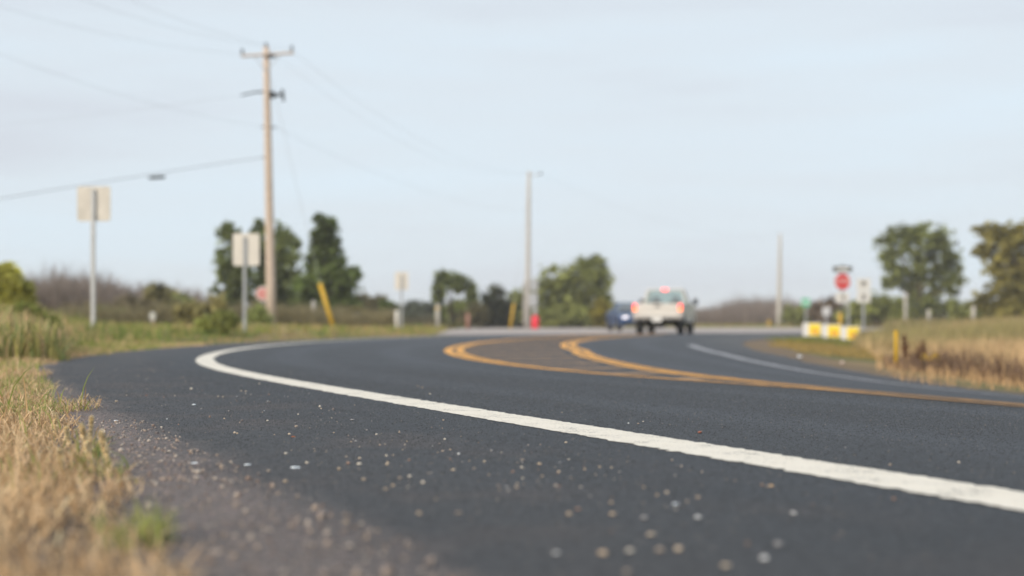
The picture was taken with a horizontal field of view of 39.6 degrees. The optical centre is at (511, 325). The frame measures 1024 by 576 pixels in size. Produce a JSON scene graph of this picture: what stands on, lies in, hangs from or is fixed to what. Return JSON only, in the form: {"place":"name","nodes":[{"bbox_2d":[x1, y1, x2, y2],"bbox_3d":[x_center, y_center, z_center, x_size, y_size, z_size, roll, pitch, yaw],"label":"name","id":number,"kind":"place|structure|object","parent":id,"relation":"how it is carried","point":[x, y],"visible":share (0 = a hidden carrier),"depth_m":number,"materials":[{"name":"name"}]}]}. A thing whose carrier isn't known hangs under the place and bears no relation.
{"place":"outdoors","nodes":[
{"label":"outdoors","id":0,"kind":"place"},
{"bbox_2d":[63,318,446,345],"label":"roadside grass","id":1,"kind":"structure","parent":0,"point":[304,329],"depth_m":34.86,"materials":[{"name":"plant"}]},
{"bbox_2d":[0,327,1023,575],"bbox_3d":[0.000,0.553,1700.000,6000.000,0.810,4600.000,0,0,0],"label":"ground","id":2,"kind":"structure","parent":0,"point":[862,365],"depth_m":17.12,"materials":[{"name":"soil"}]},
{"bbox_2d":[0,261,40,306],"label":"bush","id":3,"kind":"object","parent":2,"relation":"on","point":[15,286],"visible":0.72,"depth_m":30.83,"materials":[{"name":"green plant"}]},
{"bbox_2d":[0,300,64,331],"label":"goldenrod","id":4,"kind":"object","parent":2,"relation":"on","point":[34,307],"visible":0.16,"depth_m":16.94,"materials":[{"name":"green plant"}]},
{"bbox_2d":[52,412,58,439],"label":"seeded grass stalk","id":5,"kind":"object","parent":2,"relation":"on","point":[55,421],"visible":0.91,"depth_m":4.00,"materials":[{"name":"plant"}]},
{"bbox_2d":[0,304,113,360],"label":"tall weeds","id":6,"kind":"object","parent":2,"relation":"on","point":[26,336],"visible":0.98,"depth_m":13.23,"materials":[{"name":"green plant"}]},
{"bbox_2d":[56,448,65,481],"bbox_3d":[-0.920,0.288,2.900,0.022,0.083,0.020,0,0,0],"label":"seeded grass stalk","id":7,"kind":"object","parent":2,"relation":"on","point":[60,454],"visible":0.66,"depth_m":2.90,"materials":[{"name":"plant"}]},
{"bbox_2d":[63,425,71,450],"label":"seeded grass stalk","id":8,"kind":"object","parent":2,"relation":"on","point":[66,430],"visible":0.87,"depth_m":3.70,"materials":[{"name":"plant"}]},
{"bbox_2d":[1,301,162,342],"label":"verge weeds","id":9,"kind":"object","parent":2,"relation":"on","point":[66,319],"visible":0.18,"depth_m":24.21,"materials":[{"name":"green plant"}]},
{"bbox_2d":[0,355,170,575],"bbox_3d":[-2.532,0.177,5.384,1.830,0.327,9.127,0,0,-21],"label":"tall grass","id":10,"kind":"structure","parent":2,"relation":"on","point":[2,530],"depth_m":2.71,"materials":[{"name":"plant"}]},
{"bbox_2d":[78,422,92,467],"bbox_3d":[-0.975,0.275,3.251,0.035,0.110,0.024,0,0,0],"label":"seeded grass stalk","id":11,"kind":"object","parent":2,"relation":"on","point":[85,440],"visible":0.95,"depth_m":3.25,"materials":[{"name":"plant"}]},
{"bbox_2d":[0,352,180,555],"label":"green tufts","id":12,"kind":"object","parent":2,"relation":"on","point":[147,523],"visible":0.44,"depth_m":2.17,"materials":[{"name":"green plant"}]},
{"bbox_2d":[87,415,93,450],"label":"seeded grass stalk","id":13,"kind":"object","parent":2,"relation":"on","point":[90,431],"visible":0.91,"depth_m":3.50,"materials":[{"name":"plant"}]},
{"bbox_2d":[77,186,110,330],"bbox_3d":[-7.361,-0.987,24.997,0.602,2.909,0.064,0,0,4],"label":"road sign","id":14,"kind":"object","parent":2,"relation":"on","point":[93,204],"visible":0.91,"depth_m":25.01,"materials":[{"name":"metal"}]},
{"bbox_2d":[0,329,208,374],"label":"verge grass","id":15,"kind":"structure","parent":2,"relation":"on","point":[86,350],"depth_m":18.64,"materials":[{"name":"plant"}]},
{"bbox_2d":[96,429,113,476],"bbox_3d":[-0.887,0.279,3.100,0.037,0.104,0.023,0,0,0],"label":"seeded grass stalk","id":16,"kind":"object","parent":2,"relation":"on","point":[103,443],"visible":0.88,"depth_m":3.10,"materials":[{"name":"plant"}]},
{"bbox_2d":[96,304,123,315],"bbox_3d":[-17.978,-0.262,63.843,1.889,1.419,1.153,0,0,0],"label":"bush","id":17,"kind":"object","parent":2,"relation":"on","point":[97,307],"visible":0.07,"depth_m":63.85,"materials":[{"name":"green plant"}]},
{"bbox_2d":[0,365,231,575],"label":"grass","id":18,"kind":"structure","parent":2,"relation":"on","point":[9,531],"depth_m":2.62,"materials":[{"name":"plant"}]},
{"bbox_2d":[20,259,213,314],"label":"bare brush","id":19,"kind":"object","parent":2,"relation":"on","point":[53,292],"visible":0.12,"depth_m":89.60,"materials":[{"name":"brown plant"}]},
{"bbox_2d":[113,292,156,309],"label":"bush","id":20,"kind":"object","parent":2,"relation":"on","point":[124,299],"visible":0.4,"depth_m":75.81,"materials":[{"name":"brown plant"}]},
{"bbox_2d":[150,312,154,322],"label":"marker sign","id":21,"kind":"object","parent":2,"relation":"on","point":[152,316],"visible":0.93,"depth_m":59.95,"materials":[{"name":"white metal"}]},
{"bbox_2d":[142,281,180,308],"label":"bush","id":22,"kind":"object","parent":2,"relation":"on","point":[154,291],"visible":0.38,"depth_m":77.66,"materials":[{"name":"green plant"}]},
{"bbox_2d":[167,293,195,304],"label":"bush","id":23,"kind":"object","parent":2,"relation":"on","point":[180,297],"visible":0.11,"depth_m":70.06,"materials":[{"name":"green plant"}]},
{"bbox_2d":[171,292,229,325],"bbox_3d":[-13.100,-0.504,60.064,2.564,1.903,1.621,0,0,0],"label":"bush","id":24,"kind":"object","parent":2,"relation":"on","point":[191,311],"visible":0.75,"depth_m":59.71,"materials":[{"name":"green plant"}]},
{"bbox_2d":[193,308,241,335],"bbox_3d":[-6.228,-0.020,30.007,1.054,0.692,0.710,0,0,36],"label":"bush","id":25,"kind":"object","parent":2,"relation":"on","point":[224,321],"visible":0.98,"depth_m":29.83,"materials":[{"name":"green plant"}]},
{"bbox_2d":[51,293,405,327],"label":"brown undergrowth","id":26,"kind":"object","parent":2,"relation":"on","point":[284,314],"visible":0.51,"depth_m":61.52,"materials":[{"name":"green plant"}]},
{"bbox_2d":[206,220,257,308],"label":"tree","id":27,"kind":"object","parent":2,"relation":"on","point":[228,274],"visible":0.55,"depth_m":83.50,"materials":[{"name":"green plant"}]},
{"bbox_2d":[233,233,258,331],"bbox_3d":[-6.170,-0.820,33.001,0.609,2.622,0.065,0,0,-6],"label":"road sign","id":28,"kind":"object","parent":2,"relation":"on","point":[245,249],"visible":0.91,"depth_m":33.01,"materials":[{"name":"metal"}]},
{"bbox_2d":[240,302,275,326],"bbox_3d":[-8.281,-0.138,46.037,1.262,1.209,0.939,0,0,0],"label":"bush","id":29,"kind":"object","parent":2,"relation":"on","point":[257,314],"visible":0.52,"depth_m":45.85,"materials":[{"name":"green plant"}]},
{"bbox_2d":[256,287,265,305],"bbox_3d":[-10.851,-0.576,61.985,0.628,2.211,0.073,0,0,-8],"label":"road sign","id":30,"kind":"object","parent":2,"relation":"on","point":[261,292],"visible":0.59,"depth_m":61.94,"materials":[{"name":"metal"}]},
{"bbox_2d":[241,43,293,325],"bbox_3d":[-9.272,-5.164,53.970,2.026,11.121,0.440,0,0,0],"label":"utility pole","id":31,"kind":"object","parent":2,"relation":"on","point":[269,95],"visible":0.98,"depth_m":53.88,"materials":[{"name":"brown wood"}]},
{"bbox_2d":[0,6,240,53],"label":"overhead wire","id":32,"kind":"object","parent":31,"relation":"attached to","point":[114,35],"visible":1,"depth_m":44.85,"materials":[{"name":"metal"}]},
{"bbox_2d":[5,95,236,124],"bbox_3d":[-24.928,-9.648,67.000,39.207,1.807,0.008,0,0,42],"label":"overhead wire","id":33,"kind":"object","parent":31,"relation":"attached to","point":[128,110],"visible":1,"depth_m":59.03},
{"bbox_2d":[0,157,262,198],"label":"overhead wire","id":34,"kind":"object","parent":31,"relation":"attached to","point":[128,177],"visible":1,"depth_m":48.03,"materials":[{"name":"metal"}]},
{"bbox_2d":[148,175,165,178],"bbox_3d":[-12.675,-5.279,50.800,0.620,0.114,0.120,-4,0,0],"label":"splice case","id":35,"kind":"object","parent":34,"relation":"hanging from","point":[157,177],"visible":1,"depth_m":50.75,"materials":[{"name":"metal"}]},
{"bbox_2d":[1,54,261,126],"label":"overhead wire","id":36,"kind":"object","parent":31,"relation":"attached to","point":[118,93],"visible":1,"depth_m":43.42,"materials":[{"name":"metal"}]},
{"bbox_2d":[85,0,262,45],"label":"overhead wire","id":37,"kind":"object","parent":31,"relation":"attached to","point":[171,27],"visible":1,"depth_m":46.12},
{"bbox_2d":[134,1,290,49],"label":"overhead wire","id":38,"kind":"object","parent":31,"relation":"attached to","point":[209,29],"visible":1,"depth_m":46.20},
{"bbox_2d":[270,76,334,325],"bbox_3d":[-7.960,-4.790,54.000,2.660,10.253,0.170,0,0,0],"label":"guy wire","id":39,"kind":"object","parent":31,"relation":"attached to","point":[326,304],"visible":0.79,"depth_m":53.94,"materials":[{"name":"yellow plastic"}]},
{"bbox_2d":[272,52,521,172],"bbox_3d":[-4.110,-9.673,74.500,0.008,1.753,42.310,0,0,14],"label":"overhead wire","id":40,"kind":"object","parent":31,"relation":"attached to","point":[375,127],"visible":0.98,"depth_m":64.78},
{"bbox_2d":[277,128,518,210],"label":"overhead wire","id":41,"kind":"object","parent":31,"relation":"attached to","point":[388,177],"visible":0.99,"depth_m":67.58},
{"bbox_2d":[295,53,518,173],"bbox_3d":[-3.190,-9.642,74.400,0.009,1.448,42.452,0,0,14],"label":"overhead wire","id":42,"kind":"object","parent":31,"relation":"attached to","point":[389,121],"visible":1,"depth_m":64.56,"materials":[{"name":"metal"}]},
{"bbox_2d":[248,217,302,308],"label":"tree","id":43,"kind":"object","parent":2,"relation":"on","point":[285,258],"visible":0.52,"depth_m":85.50,"materials":[{"name":"green plant"}]},
{"bbox_2d":[286,212,365,310],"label":"tree","id":44,"kind":"object","parent":2,"relation":"on","point":[338,279],"visible":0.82,"depth_m":81.70,"materials":[{"name":"green plant"}]},
{"bbox_2d":[331,305,369,314],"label":"bush","id":45,"kind":"object","parent":2,"relation":"on","point":[355,308],"visible":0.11,"depth_m":73.97,"materials":[{"name":"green plant"}]},
{"bbox_2d":[355,291,393,313],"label":"bush","id":46,"kind":"object","parent":2,"relation":"on","point":[370,302],"visible":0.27,"depth_m":109.20,"materials":[{"name":"green plant"}]},
{"bbox_2d":[377,299,399,314],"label":"bush","id":47,"kind":"object","parent":2,"relation":"on","point":[388,304],"visible":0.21,"depth_m":99.68,"materials":[{"name":"green plant"}]},
{"bbox_2d":[395,310,398,326],"bbox_3d":[-4.536,-0.083,56.000,0.157,0.992,0.149,0,0,0],"label":"marker post","id":48,"kind":"object","parent":2,"relation":"on","point":[396,317],"visible":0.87,"depth_m":55.94,"materials":[{"name":"plastic"}]},
{"bbox_2d":[395,272,407,327],"bbox_3d":[-4.657,-0.805,59.997,0.567,2.871,0.064,0,0,-3],"label":"road sign","id":49,"kind":"object","parent":2,"relation":"on","point":[401,281],"visible":0.94,"depth_m":60.02,"materials":[{"name":"metal"}]},
{"bbox_2d":[397,299,443,319],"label":"hedge","id":50,"kind":"object","parent":2,"relation":"on","point":[413,307],"visible":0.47,"depth_m":148.82,"materials":[{"name":"green plant"}]},
{"bbox_2d":[435,304,439,327],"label":"wooden post","id":51,"kind":"object","parent":2,"relation":"on","point":[437,307],"visible":0.87,"depth_m":83.89,"materials":[{"name":"grey wood"}]},
{"bbox_2d":[429,268,480,327],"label":"tree","id":52,"kind":"object","parent":2,"relation":"on","point":[459,284],"visible":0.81,"depth_m":104.81,"materials":[{"name":"green plant"}]},
{"bbox_2d":[466,314,469,328],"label":"wooden post","id":53,"kind":"object","parent":2,"relation":"on","point":[467,321],"visible":0.87,"depth_m":87.89,"materials":[{"name":"wood"}]},
{"bbox_2d":[455,300,491,327],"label":"bush","id":54,"kind":"object","parent":2,"relation":"on","point":[478,318],"visible":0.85,"depth_m":101.68,"materials":[{"name":"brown plant"}]},
{"bbox_2d":[475,283,518,327],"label":"tree","id":55,"kind":"object","parent":2,"relation":"on","point":[500,307],"visible":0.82,"depth_m":107.30,"materials":[{"name":"green plant"}]},
{"bbox_2d":[403,310,602,327],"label":"brown undergrowth","id":56,"kind":"object","parent":2,"relation":"on","point":[426,320],"visible":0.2,"depth_m":111.81,"materials":[{"name":"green plant"}]},
{"bbox_2d":[504,286,532,327],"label":"tree","id":57,"kind":"object","parent":2,"relation":"on","point":[518,299],"visible":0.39,"depth_m":111.77,"materials":[{"name":"green plant"}]},
{"bbox_2d":[523,171,541,328],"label":"utility pole","id":58,"kind":"object","parent":2,"relation":"on","point":[526,306],"visible":0.93,"depth_m":94.87,"materials":[{"name":"grey wood"}]},
{"bbox_2d":[509,202,526,328],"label":"guy guard","id":59,"kind":"object","parent":58,"relation":"attached to","point":[511,318],"visible":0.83,"depth_m":94.94,"materials":[{"name":"yellow plastic"}]},
{"bbox_2d":[529,279,537,314],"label":"meter stand","id":60,"kind":"object","parent":2,"relation":"on","point":[533,299],"visible":0.98,"depth_m":94.25,"materials":[{"name":"grey metal"}]},
{"bbox_2d":[530,253,615,327],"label":"tree","id":61,"kind":"object","parent":2,"relation":"on","point":[560,303],"visible":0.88,"depth_m":109.19,"materials":[{"name":"green plant"}]},
{"bbox_2d":[589,297,616,327],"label":"bush","id":62,"kind":"object","parent":2,"relation":"on","point":[601,307],"visible":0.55,"depth_m":99.67,"materials":[{"name":"green plant"}]},
{"bbox_2d":[246,302,966,322],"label":"woods","id":63,"kind":"object","parent":2,"relation":"on","point":[629,307],"depth_m":250.13,"materials":[{"name":"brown plant"}]},
{"bbox_2d":[691,288,846,325],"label":"bare brush","id":64,"kind":"object","parent":2,"relation":"on","point":[757,311],"visible":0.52,"depth_m":161.93,"materials":[{"name":"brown plant"}]},
{"bbox_2d":[776,234,781,325],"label":"utility pole","id":65,"kind":"object","parent":2,"relation":"on","point":[779,296],"visible":0.87,"depth_m":149.84,"materials":[{"name":"grey wood"}]},
{"bbox_2d":[779,303,812,326],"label":"bush","id":66,"kind":"object","parent":2,"relation":"on","point":[789,315],"visible":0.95,"depth_m":129.51,"materials":[{"name":"green plant"}]},
{"bbox_2d":[802,298,809,322],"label":"road sign","id":67,"kind":"object","parent":2,"relation":"on","point":[805,302],"visible":0.96,"depth_m":109.94,"materials":[{"name":"metal"}]},
{"bbox_2d":[803,323,820,335],"bbox_3d":[8.655,0.191,41.046,0.506,0.511,0.139,0,0,6],"label":"yard sign","id":68,"kind":"object","parent":2,"relation":"on","point":[811,329],"visible":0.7,"depth_m":40.98,"materials":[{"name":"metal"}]},
{"bbox_2d":[822,307,830,323],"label":"road sign","id":69,"kind":"object","parent":2,"relation":"on","point":[826,311],"visible":0.96,"depth_m":89.94,"materials":[{"name":"metal"}]},
{"bbox_2d":[806,295,850,325],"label":"bush","id":70,"kind":"object","parent":2,"relation":"on","point":[814,310],"visible":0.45,"depth_m":125.97,"materials":[{"name":"brown plant"}]},
{"bbox_2d":[822,324,840,337],"bbox_3d":[8.916,0.225,39.746,0.506,0.485,0.139,0,0,6],"label":"yard sign","id":71,"kind":"object","parent":2,"relation":"on","point":[831,330],"visible":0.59,"depth_m":39.68,"materials":[{"name":"plastic"}]},
{"bbox_2d":[838,313,841,325],"bbox_3d":[13.851,-0.042,60.000,0.179,0.943,0.170,0,0,0],"label":"marker post","id":72,"kind":"object","parent":2,"relation":"on","point":[839,318],"visible":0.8,"depth_m":59.93,"materials":[{"name":"yellow plastic"}]},
{"bbox_2d":[833,264,851,325],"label":"stop sign","id":73,"kind":"object","parent":2,"relation":"on","point":[842,281],"visible":1,"depth_m":65.95,"materials":[{"name":"metal"}]},
{"bbox_2d":[847,300,849,325],"bbox_3d":[15.135,-0.295,64.000,0.100,1.639,0.080,0,0,0],"label":"sign post","id":74,"kind":"object","parent":2,"relation":"on","point":[848,312],"visible":0.82,"depth_m":63.97,"materials":[{"name":"metal"}]},
{"bbox_2d":[840,326,859,339],"bbox_3d":[9.143,0.274,38.446,0.506,0.479,0.139,0,0,6],"label":"yard sign","id":75,"kind":"object","parent":2,"relation":"on","point":[847,332],"visible":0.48,"depth_m":38.39,"materials":[{"name":"plastic"}]},
{"bbox_2d":[857,278,870,331],"bbox_3d":[15.318,-0.751,61.985,0.600,2.562,0.094,0,0,-3],"label":"road sign","id":76,"kind":"object","parent":2,"relation":"on","point":[863,295],"visible":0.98,"depth_m":61.95,"materials":[{"name":"metal"}]},
{"bbox_2d":[833,289,917,327],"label":"bush","id":77,"kind":"object","parent":2,"relation":"on","point":[880,308],"visible":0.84,"depth_m":111.66,"materials":[{"name":"green plant"}]},
{"bbox_2d":[894,330,897,365],"bbox_3d":[5.400,0.388,20.000,0.060,0.633,0.058,0,0,0],"label":"marker post","id":78,"kind":"object","parent":2,"relation":"on","point":[895,345],"visible":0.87,"depth_m":19.98,"materials":[{"name":"yellow plastic"}]},
{"bbox_2d":[901,333,908,359],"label":"dock plant","id":79,"kind":"object","parent":2,"relation":"on","point":[904,350],"visible":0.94,"depth_m":22.01,"materials":[{"name":"brown plant"}]},
{"bbox_2d":[904,293,906,319],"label":"wooden post","id":80,"kind":"object","parent":2,"relation":"on","point":[905,305],"visible":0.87,"depth_m":87.91,"materials":[{"name":"grey wood"}]},
{"bbox_2d":[908,344,921,362],"bbox_3d":[5.937,0.460,20.974,0.234,0.366,0.172,0,0,0],"label":"dock plant","id":81,"kind":"object","parent":2,"relation":"on","point":[917,352],"visible":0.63,"depth_m":20.96,"materials":[{"name":"brown plant"}]},
{"bbox_2d":[872,221,970,320],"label":"tree","id":82,"kind":"object","parent":2,"relation":"on","point":[915,287],"visible":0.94,"depth_m":117.58,"materials":[{"name":"green plant"}]},
{"bbox_2d":[919,339,926,354],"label":"dock plant","id":83,"kind":"object","parent":2,"relation":"on","point":[922,347],"visible":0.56,"depth_m":22.43,"materials":[{"name":"brown plant"}]},
{"bbox_2d":[854,307,1001,327],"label":"brown undergrowth","id":84,"kind":"object","parent":2,"relation":"on","point":[933,317],"visible":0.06,"depth_m":117.73,"materials":[{"name":"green plant"}]},
{"bbox_2d":[871,351,1023,390],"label":"edge grass","id":85,"kind":"structure","parent":2,"relation":"on","point":[985,379],"depth_m":17.23,"materials":[{"name":"plant"}]},
{"bbox_2d":[880,315,1023,330],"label":"field grass","id":86,"kind":"structure","parent":2,"relation":"on","point":[902,323],"depth_m":54.67,"materials":[{"name":"plant"}]},
{"bbox_2d":[881,343,1023,385],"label":"dead weeds","id":87,"kind":"object","parent":2,"relation":"on","point":[955,362],"visible":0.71,"depth_m":19.11,"materials":[{"name":"brown plant"}]},
{"bbox_2d":[946,299,996,320],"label":"bush","id":88,"kind":"object","parent":2,"relation":"on","point":[962,310],"visible":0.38,"depth_m":109.56,"materials":[{"name":"green plant"}]},
{"bbox_2d":[971,306,975,320],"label":"wooden post","id":89,"kind":"object","parent":2,"relation":"on","point":[973,309],"visible":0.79,"depth_m":79.92,"materials":[{"name":"grey wood"}]},
{"bbox_2d":[967,219,1023,320],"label":"tree","id":90,"kind":"object","parent":2,"relation":"on","point":[1005,267],"visible":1,"depth_m":99.51,"materials":[{"name":"green plant"}]},
{"bbox_2d":[0,0,1023,315],"label":"sky","id":91,"kind":"structure","parent":0,"point":[824,126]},
{"bbox_2d":[24,351,1014,575],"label":"gravel","id":92,"kind":"structure","parent":0,"point":[386,571],"depth_m":2.50,"materials":[{"name":"gravel"}]},
{"bbox_2d":[34,333,1023,575],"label":"road","id":93,"kind":"structure","parent":0,"point":[673,352],"depth_m":3.44,"materials":[{"name":"asphalt"}]},
{"bbox_2d":[40,358,1023,571],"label":"road aggregate","id":94,"kind":"object","parent":93,"relation":"on","point":[547,389],"visible":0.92,"depth_m":4.17,"materials":[{"name":"gravel"}]},
{"bbox_2d":[598,550,607,554],"bbox_3d":[0.131,0.327,2.048,0.014,0.007,0.012,0,0,20],"label":"pebble","id":95,"kind":"object","parent":93,"relation":"on","point":[602,552],"visible":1,"depth_m":2.04,"materials":[{"name":"stone"}]},
{"bbox_2d":[195,335,1023,510],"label":"edge line","id":96,"kind":"object","parent":93,"relation":"on","point":[675,445],"visible":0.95,"depth_m":3.64,"materials":[{"name":"white paint"}]},
{"bbox_2d":[466,335,890,394],"bbox_3d":[1.438,0.383,28.553,4.176,0.112,41.467,0,0,3],"label":"hatching","id":97,"kind":"object","parent":93,"relation":"on","point":[498,344],"visible":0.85,"depth_m":18.25,"materials":[{"name":"yellow paint"}]},
{"bbox_2d":[444,334,1020,406],"bbox_3d":[1.958,0.363,23.514,6.232,0.074,54.802,0,0,-4],"label":"line","id":98,"kind":"object","parent":93,"relation":"on","point":[448,350],"visible":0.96,"depth_m":10.34,"materials":[{"name":"yellow paint"}]},
{"bbox_2d":[455,334,1020,407],"bbox_3d":[2.129,0.386,23.523,6.225,0.119,54.679,0,0,-4],"label":"line","id":99,"kind":"object","parent":93,"relation":"on","point":[460,350],"visible":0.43,"depth_m":20.91,"materials":[{"name":"yellow paint"}]},
{"bbox_2d":[560,334,1023,405],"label":"line","id":100,"kind":"object","parent":93,"relation":"on","point":[573,351],"visible":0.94,"depth_m":13.30,"materials":[{"name":"yellow paint"}]},
{"bbox_2d":[569,334,1022,403],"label":"line","id":101,"kind":"object","parent":93,"relation":"on","point":[573,345],"visible":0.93,"depth_m":13.43,"materials":[{"name":"yellow paint"}]},
{"bbox_2d":[687,345,1017,396],"bbox_3d":[5.500,0.534,13.850,2.563,0.281,29.279,0,0,-12],"label":"edge line","id":102,"kind":"object","parent":93,"relation":"on","point":[707,350],"visible":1,"depth_m":18.26,"materials":[{"name":"white paint"}]},
{"bbox_2d":[322,322,883,329],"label":"distant grass","id":103,"kind":"structure","parent":0,"point":[791,325],"depth_m":117.80,"materials":[{"name":"plant"}]},
{"bbox_2d":[436,328,882,334],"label":"cross road","id":104,"kind":"structure","parent":0,"point":[493,331],"depth_m":67.71,"materials":[{"name":"asphalt"}]},
{"bbox_2d":[531,315,538,328],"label":"utility pedestal","id":105,"kind":"object","parent":104,"relation":"on","point":[535,321],"visible":0.95,"depth_m":91.80,"materials":[{"name":"red plastic"}]},
{"bbox_2d":[606,302,639,330],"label":"car","id":106,"kind":"object","parent":104,"relation":"on","point":[619,317],"visible":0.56,"depth_m":70.62,"materials":[{"name":"blue paint"}]},
{"bbox_2d":[633,288,697,333],"bbox_3d":[5.910,-0.552,54.815,2.270,1.740,5.145,0,0,13],"label":"pickup truck","id":107,"kind":"object","parent":104,"relation":"on","point":[676,313],"visible":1,"depth_m":53.06,"materials":[{"name":"beige paint"}]},
{"bbox_2d":[766,333,885,360],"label":"corner grass","id":108,"kind":"structure","parent":0,"point":[815,346],"depth_m":29.57,"materials":[{"name":"plant"}]},
{"bbox_2d":[850,313,1023,380],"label":"field grass","id":109,"kind":"structure","parent":0,"point":[1005,337],"depth_m":31.34,"materials":[{"name":"plant"}]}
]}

